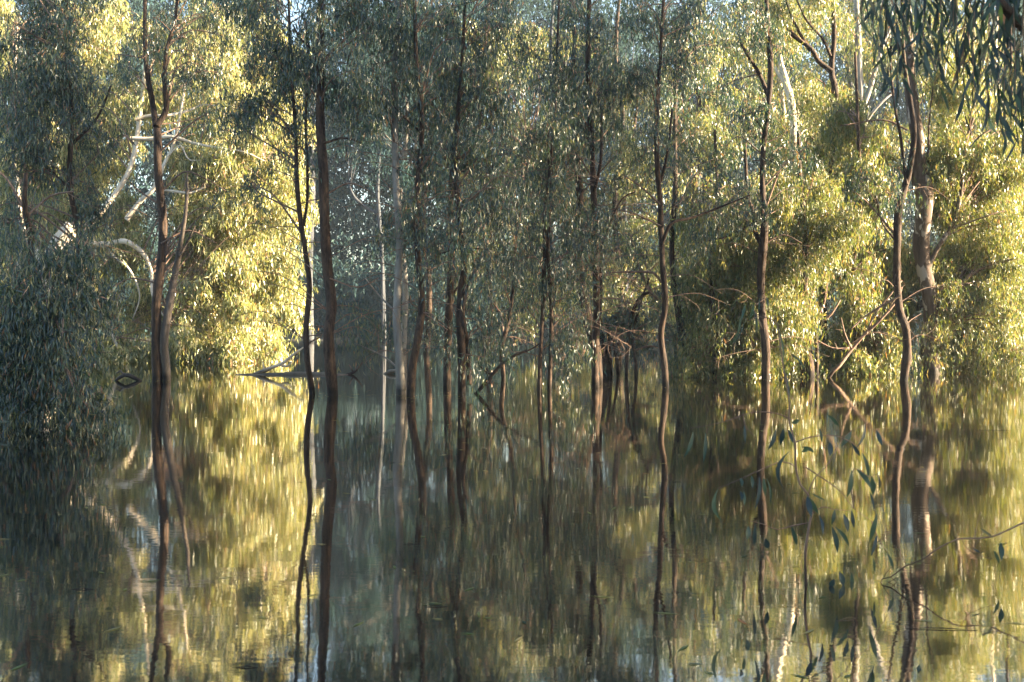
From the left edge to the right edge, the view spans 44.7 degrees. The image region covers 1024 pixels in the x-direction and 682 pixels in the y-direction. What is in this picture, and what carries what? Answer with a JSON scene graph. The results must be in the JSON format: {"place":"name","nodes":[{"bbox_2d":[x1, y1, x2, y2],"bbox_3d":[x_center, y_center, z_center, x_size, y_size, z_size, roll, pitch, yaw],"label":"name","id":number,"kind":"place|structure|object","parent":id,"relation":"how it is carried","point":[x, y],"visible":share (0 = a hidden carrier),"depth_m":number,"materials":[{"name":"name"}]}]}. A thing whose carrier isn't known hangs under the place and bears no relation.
{"place":"outdoors","nodes":[
{"label":"outdoors","id":0,"kind":"place"},
{"bbox_2d":[84,308,670,339],"bbox_3d":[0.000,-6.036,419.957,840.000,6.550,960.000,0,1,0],"label":"ground","id":1,"kind":"structure","parent":0,"point":[293,338],"depth_m":103.02,"materials":[{"name":"brown soil"}]},
{"bbox_2d":[0,0,1023,340],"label":"wood","id":2,"kind":"object","parent":1,"relation":"on","point":[360,224],"visible":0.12,"depth_m":112.15,"materials":[{"name":"green plant"}]},
{"bbox_2d":[0,339,1023,681],"bbox_3d":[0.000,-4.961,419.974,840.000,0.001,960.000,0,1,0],"label":"water","id":3,"kind":"structure","parent":0,"point":[278,531],"depth_m":9.00,"materials":[{"name":"green liquid"}]},
{"bbox_2d":[0,172,134,433],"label":"weeping gum","id":4,"kind":"object","parent":3,"relation":"on","point":[37,362],"visible":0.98,"depth_m":17.35,"materials":[{"name":"green plant"}]},
{"bbox_2d":[0,0,152,348],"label":"river red gum","id":5,"kind":"object","parent":3,"relation":"on","point":[5,6],"visible":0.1,"depth_m":53.50,"materials":[{"name":"green plant"}]},
{"bbox_2d":[0,0,162,383],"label":"gum tree","id":6,"kind":"object","parent":3,"relation":"on","point":[59,70],"visible":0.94,"depth_m":25.75,"materials":[{"name":"green plant"}]},
{"bbox_2d":[115,370,141,380],"bbox_3d":[-9.730,0.937,31.614,0.871,0.418,0.118,0,1,0],"label":"snag","id":7,"kind":"object","parent":3,"relation":"in","point":[128,375],"visible":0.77,"depth_m":31.58,"materials":[{"name":"grey wood"}]},
{"bbox_2d":[0,0,319,363],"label":"river red gum","id":8,"kind":"object","parent":3,"relation":"on","point":[222,276],"visible":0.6,"depth_m":45.95,"materials":[{"name":"green plant"}]},
{"bbox_2d":[94,0,252,380],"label":"gum tree","id":9,"kind":"object","parent":3,"relation":"on","point":[157,122],"visible":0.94,"depth_m":31.70,"materials":[{"name":"green plant"}]},
{"bbox_2d":[158,173,194,380],"bbox_3d":[-8.522,-1.291,31.752,0.966,6.051,0.427,0,1,0],"label":"dead stem","id":10,"kind":"object","parent":3,"relation":"in","point":[164,341],"visible":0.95,"depth_m":31.68,"materials":[{"name":"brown wood"}]},
{"bbox_2d":[163,0,319,356],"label":"river red gum","id":11,"kind":"object","parent":3,"relation":"on","point":[273,319],"visible":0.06,"depth_m":52.04,"materials":[{"name":"green plant"}]},
{"bbox_2d":[190,0,381,393],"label":"gum tree","id":12,"kind":"object","parent":3,"relation":"on","point":[250,109],"visible":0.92,"depth_m":25.87,"materials":[{"name":"green plant"}]},
{"bbox_2d":[235,347,347,374],"bbox_3d":[-6.375,0.628,35.310,3.466,0.942,0.182,0,1,0],"label":"fallen log","id":13,"kind":"object","parent":3,"relation":"in","point":[264,370],"visible":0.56,"depth_m":35.27,"materials":[{"name":"grey wood"}]},
{"bbox_2d":[292,28,344,341],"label":"gum","id":14,"kind":"object","parent":3,"relation":"on","point":[310,252],"visible":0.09,"depth_m":91.74,"materials":[{"name":"white plant"}]},
{"bbox_2d":[240,0,412,395],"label":"gum tree","id":15,"kind":"object","parent":3,"relation":"on","point":[319,74],"visible":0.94,"depth_m":25.03,"materials":[{"name":"green plant"}]},
{"bbox_2d":[346,362,362,373],"bbox_3d":[-4.494,0.796,35.517,0.498,0.420,0.081,0,1,0],"label":"snag","id":16,"kind":"object","parent":3,"relation":"in","point":[354,371],"visible":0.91,"depth_m":35.49,"materials":[{"name":"grey wood"}]},
{"bbox_2d":[348,33,391,341],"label":"gum","id":17,"kind":"object","parent":3,"relation":"on","point":[356,199],"visible":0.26,"depth_m":91.78,"materials":[{"name":"white plant"}]},
{"bbox_2d":[324,0,422,351],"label":"gum tree","id":18,"kind":"object","parent":3,"relation":"on","point":[405,299],"visible":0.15,"depth_m":61.93,"materials":[{"name":"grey plant"}]},
{"bbox_2d":[354,43,407,332],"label":"gum","id":19,"kind":"object","parent":3,"relation":"on","point":[377,196],"visible":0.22,"depth_m":91.69,"materials":[{"name":"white plant"}]},
{"bbox_2d":[384,369,404,373],"bbox_3d":[-3.397,0.904,35.823,0.645,0.190,0.128,0,1,0],"label":"snag","id":20,"kind":"object","parent":3,"relation":"on","point":[391,371],"visible":0.41,"depth_m":35.78,"materials":[{"name":"plant"}]},
{"bbox_2d":[332,0,486,394],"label":"gum tree","id":21,"kind":"object","parent":3,"relation":"on","point":[396,30],"visible":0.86,"depth_m":25.34,"materials":[{"name":"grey plant"}]},
{"bbox_2d":[334,0,499,395],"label":"gum tree","id":22,"kind":"object","parent":3,"relation":"on","point":[448,22],"visible":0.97,"depth_m":25.11,"materials":[{"name":"green plant"}]},
{"bbox_2d":[369,0,487,353],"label":"gum tree","id":23,"kind":"object","parent":3,"relation":"on","point":[406,178],"visible":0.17,"depth_m":57.71,"materials":[{"name":"green plant"}]},
{"bbox_2d":[358,0,540,394],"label":"gum tree","id":24,"kind":"object","parent":3,"relation":"on","point":[464,341],"visible":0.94,"depth_m":25.54,"materials":[{"name":"green plant"}]},
{"bbox_2d":[375,0,527,385],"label":"gum tree","id":25,"kind":"object","parent":3,"relation":"on","point":[428,53],"visible":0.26,"depth_m":29.24,"materials":[{"name":"green plant"}]},
{"bbox_2d":[426,0,568,352],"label":"gum tree","id":26,"kind":"object","parent":3,"relation":"on","point":[500,63],"visible":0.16,"depth_m":59.32,"materials":[{"name":"green plant"}]},
{"bbox_2d":[442,46,563,378],"bbox_3d":[0.169,-2.888,32.842,3.329,9.179,3.180,-1,1,-36],"label":"gum tree","id":27,"kind":"object","parent":3,"relation":"on","point":[503,330],"visible":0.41,"depth_m":32.82,"materials":[{"name":"green plant"}]},
{"bbox_2d":[474,343,539,393],"bbox_3d":[-0.121,0.616,26.013,1.419,1.146,0.083,0,1,0],"label":"fallen branch","id":28,"kind":"object","parent":3,"relation":"in","point":[491,375],"visible":0.85,"depth_m":25.99,"materials":[{"name":"wood"}]},
{"bbox_2d":[0,376,1023,678],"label":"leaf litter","id":29,"kind":"object","parent":3,"relation":"on","point":[522,620],"visible":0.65,"depth_m":6.41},
{"bbox_2d":[479,0,616,390],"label":"gum tree","id":30,"kind":"object","parent":3,"relation":"on","point":[563,72],"visible":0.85,"depth_m":27.12,"materials":[{"name":"green plant"}]},
{"bbox_2d":[497,0,614,350],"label":"gum tree","id":31,"kind":"object","parent":3,"relation":"on","point":[549,31],"visible":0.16,"depth_m":63.73,"materials":[{"name":"green plant"}]},
{"bbox_2d":[515,132,630,390],"bbox_3d":[1.263,-1.418,27.614,2.643,6.401,2.801,1,1,38],"label":"gum tree","id":32,"kind":"object","parent":3,"relation":"on","point":[559,177],"visible":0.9,"depth_m":27.19,"materials":[{"name":"green plant"}]},
{"bbox_2d":[519,26,655,382],"bbox_3d":[1.962,-3.032,30.696,3.186,9.556,3.407,0,1,26],"label":"gum tree","id":33,"kind":"object","parent":3,"relation":"on","point":[581,190],"visible":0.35,"depth_m":30.38,"materials":[{"name":"green plant"}]},
{"bbox_2d":[528,0,658,387],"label":"gum tree","id":34,"kind":"object","parent":3,"relation":"on","point":[598,100],"visible":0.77,"depth_m":28.39,"materials":[{"name":"green plant"}]},
{"bbox_2d":[539,212,684,375],"bbox_3d":[2.693,-1.025,34.695,3.316,5.467,2.738,0,1,-26],"label":"gum tree","id":35,"kind":"object","parent":3,"relation":"on","point":[607,361],"visible":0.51,"depth_m":34.42,"materials":[{"name":"green plant"}]},
{"bbox_2d":[570,263,692,376],"bbox_3d":[3.233,-0.241,34.306,3.720,3.844,1.915,0,1,-15],"label":"gum tree","id":36,"kind":"object","parent":3,"relation":"on","point":[634,349],"visible":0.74,"depth_m":34.08,"materials":[{"name":"green plant"}]},
{"bbox_2d":[586,0,680,351],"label":"gum tree","id":37,"kind":"object","parent":3,"relation":"on","point":[636,224],"visible":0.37,"depth_m":61.69,"materials":[{"name":"green plant"}]},
{"bbox_2d":[613,26,656,313],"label":"gum","id":38,"kind":"object","parent":3,"relation":"on","point":[626,45],"visible":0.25,"depth_m":91.74,"materials":[{"name":"green plant"}]},
{"bbox_2d":[582,236,694,376],"bbox_3d":[3.503,-0.636,34.364,2.873,4.632,3.135,1,1,42],"label":"gum tree","id":39,"kind":"object","parent":3,"relation":"on","point":[632,312],"visible":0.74,"depth_m":33.95,"materials":[{"name":"green plant"}]},
{"bbox_2d":[586,0,766,387],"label":"gum tree","id":40,"kind":"object","parent":3,"relation":"on","point":[662,25],"visible":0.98,"depth_m":28.57,"materials":[{"name":"green plant"}]},
{"bbox_2d":[626,1,744,372],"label":"gum tree","id":41,"kind":"object","parent":3,"relation":"on","point":[669,100],"visible":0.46,"depth_m":35.70,"materials":[{"name":"green plant"}]},
{"bbox_2d":[634,0,766,352],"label":"gum tree","id":42,"kind":"object","parent":3,"relation":"on","point":[704,111],"visible":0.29,"depth_m":57.08,"materials":[{"name":"green plant"}]},
{"bbox_2d":[681,45,719,202],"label":"gum","id":43,"kind":"object","parent":3,"relation":"on","point":[695,101],"visible":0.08,"depth_m":91.56,"materials":[{"name":"green plant"}]},
{"bbox_2d":[650,129,778,378],"bbox_3d":[5.904,-2.036,34.541,4.043,7.441,4.691,0,1,0],"label":"weeping gum","id":44,"kind":"object","parent":3,"relation":"on","point":[715,335],"visible":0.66,"depth_m":33.79,"materials":[{"name":"green plant"}]},
{"bbox_2d":[696,108,825,376],"bbox_3d":[7.244,-2.446,35.710,4.195,8.221,4.790,0,1,0],"label":"weeping gum","id":45,"kind":"object","parent":3,"relation":"on","point":[746,176],"visible":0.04,"depth_m":34.76,"materials":[{"name":"green plant"}]},
{"bbox_2d":[695,0,828,378],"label":"gum tree","id":46,"kind":"object","parent":3,"relation":"on","point":[763,121],"visible":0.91,"depth_m":32.44,"materials":[{"name":"green plant"}]},
{"bbox_2d":[723,0,829,351],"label":"gum tree","id":47,"kind":"object","parent":3,"relation":"on","point":[779,91],"visible":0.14,"depth_m":59.42,"materials":[{"name":"green plant"}]},
{"bbox_2d":[732,0,826,356],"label":"white gum","id":48,"kind":"object","parent":3,"relation":"on","point":[781,73],"visible":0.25,"depth_m":41.72,"materials":[{"name":"green plant"}]},
{"bbox_2d":[682,131,880,377],"bbox_3d":[7.172,-2.021,33.928,5.285,7.453,3.592,0,1,0],"label":"gum tree","id":49,"kind":"object","parent":3,"relation":"on","point":[829,230],"visible":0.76,"depth_m":33.34,"materials":[{"name":"green plant"}]},
{"bbox_2d":[684,296,893,585],"bbox_3d":[1.587,0.624,7.101,1.210,1.766,0.305,0,1,0],"label":"gum sapling","id":50,"kind":"object","parent":3,"relation":"on","point":[811,506],"visible":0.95,"depth_m":7.11,"materials":[{"name":"green plant"}]},
{"bbox_2d":[739,0,910,369],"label":"gum tree","id":51,"kind":"object","parent":3,"relation":"on","point":[796,37],"visible":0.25,"depth_m":38.65,"materials":[{"name":"green plant"}]},
{"bbox_2d":[796,0,923,331],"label":"gum tree","id":52,"kind":"object","parent":3,"relation":"on","point":[849,69],"visible":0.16,"depth_m":64.84,"materials":[{"name":"green plant"}]},
{"bbox_2d":[824,262,902,377],"bbox_3d":[9.468,-0.275,33.504,2.294,3.930,0.605,0,1,0],"label":"fallen branch","id":53,"kind":"object","parent":3,"relation":"in","point":[843,360],"visible":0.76,"depth_m":33.43,"materials":[{"name":"wood"}]},
{"bbox_2d":[815,0,919,253],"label":"white gum","id":54,"kind":"object","parent":3,"relation":"on","point":[859,43],"visible":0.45,"depth_m":57.62,"materials":[{"name":"grey plant"}]},
{"bbox_2d":[811,52,925,375],"bbox_3d":[10.339,-3.317,36.326,3.436,9.927,4.471,0,1,19],"label":"weeping gum","id":55,"kind":"object","parent":3,"relation":"on","point":[877,362],"visible":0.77,"depth_m":35.87,"materials":[{"name":"green plant"}]},
{"bbox_2d":[816,0,954,380],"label":"gum tree","id":56,"kind":"object","parent":3,"relation":"on","point":[903,190],"visible":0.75,"depth_m":31.46,"materials":[{"name":"green plant"}]},
{"bbox_2d":[814,235,985,372],"bbox_3d":[12.021,-0.818,37.895,6.051,4.939,4.249,0,1,0],"label":"leaning gum","id":57,"kind":"object","parent":3,"relation":"in","point":[915,305],"visible":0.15,"depth_m":37.10,"materials":[{"name":"green plant"}]},
{"bbox_2d":[902,627,977,630],"bbox_3d":[2.089,1.403,6.074,0.360,0.010,0.013,0,1,7],"label":"floating stick","id":58,"kind":"object","parent":3,"relation":"on","point":[939,627],"visible":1,"depth_m":6.08,"materials":[{"name":"brown wood"}]},
{"bbox_2d":[857,0,1023,168],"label":"gum tree","id":59,"kind":"object","parent":3,"relation":"on","point":[1004,9],"visible":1,"depth_m":6.17,"materials":[{"name":"green plant"}]},
{"bbox_2d":[881,511,1023,581],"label":"bare twig","id":60,"kind":"object","parent":3,"relation":"on","point":[1001,550],"visible":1,"depth_m":7.17,"materials":[{"name":"brown wood"}]},
{"bbox_2d":[900,0,1023,373],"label":"gum tree","id":61,"kind":"object","parent":3,"relation":"on","point":[984,297],"visible":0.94,"depth_m":36.02,"materials":[{"name":"green plant"}]},
{"bbox_2d":[901,0,1023,338],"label":"gum tree","id":62,"kind":"object","parent":3,"relation":"on","point":[926,116],"visible":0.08,"depth_m":62.77,"materials":[{"name":"green plant"}]},
{"bbox_2d":[916,33,1023,371],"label":"weeping gum","id":63,"kind":"object","parent":3,"relation":"on","point":[973,128],"visible":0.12,"depth_m":38.67,"materials":[{"name":"green plant"}]},
{"bbox_2d":[967,34,997,185],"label":"gum","id":64,"kind":"object","parent":3,"relation":"on","point":[983,119],"visible":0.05,"depth_m":91.93,"materials":[{"name":"green plant"}]},
{"bbox_2d":[973,25,1023,347],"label":"weeping gum","id":65,"kind":"object","parent":3,"relation":"on","point":[995,106],"visible":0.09,"depth_m":39.46,"materials":[{"name":"green plant"}]},
{"bbox_2d":[991,45,1023,215],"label":"weeping gum","id":66,"kind":"object","parent":3,"relation":"on","point":[1017,81],"visible":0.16,"depth_m":39.95,"materials":[{"name":"green plant"}]},
{"bbox_2d":[4,0,1023,278],"label":"sky","id":67,"kind":"structure","parent":0,"point":[295,16],"materials":[{"name":"white"}]}
]}

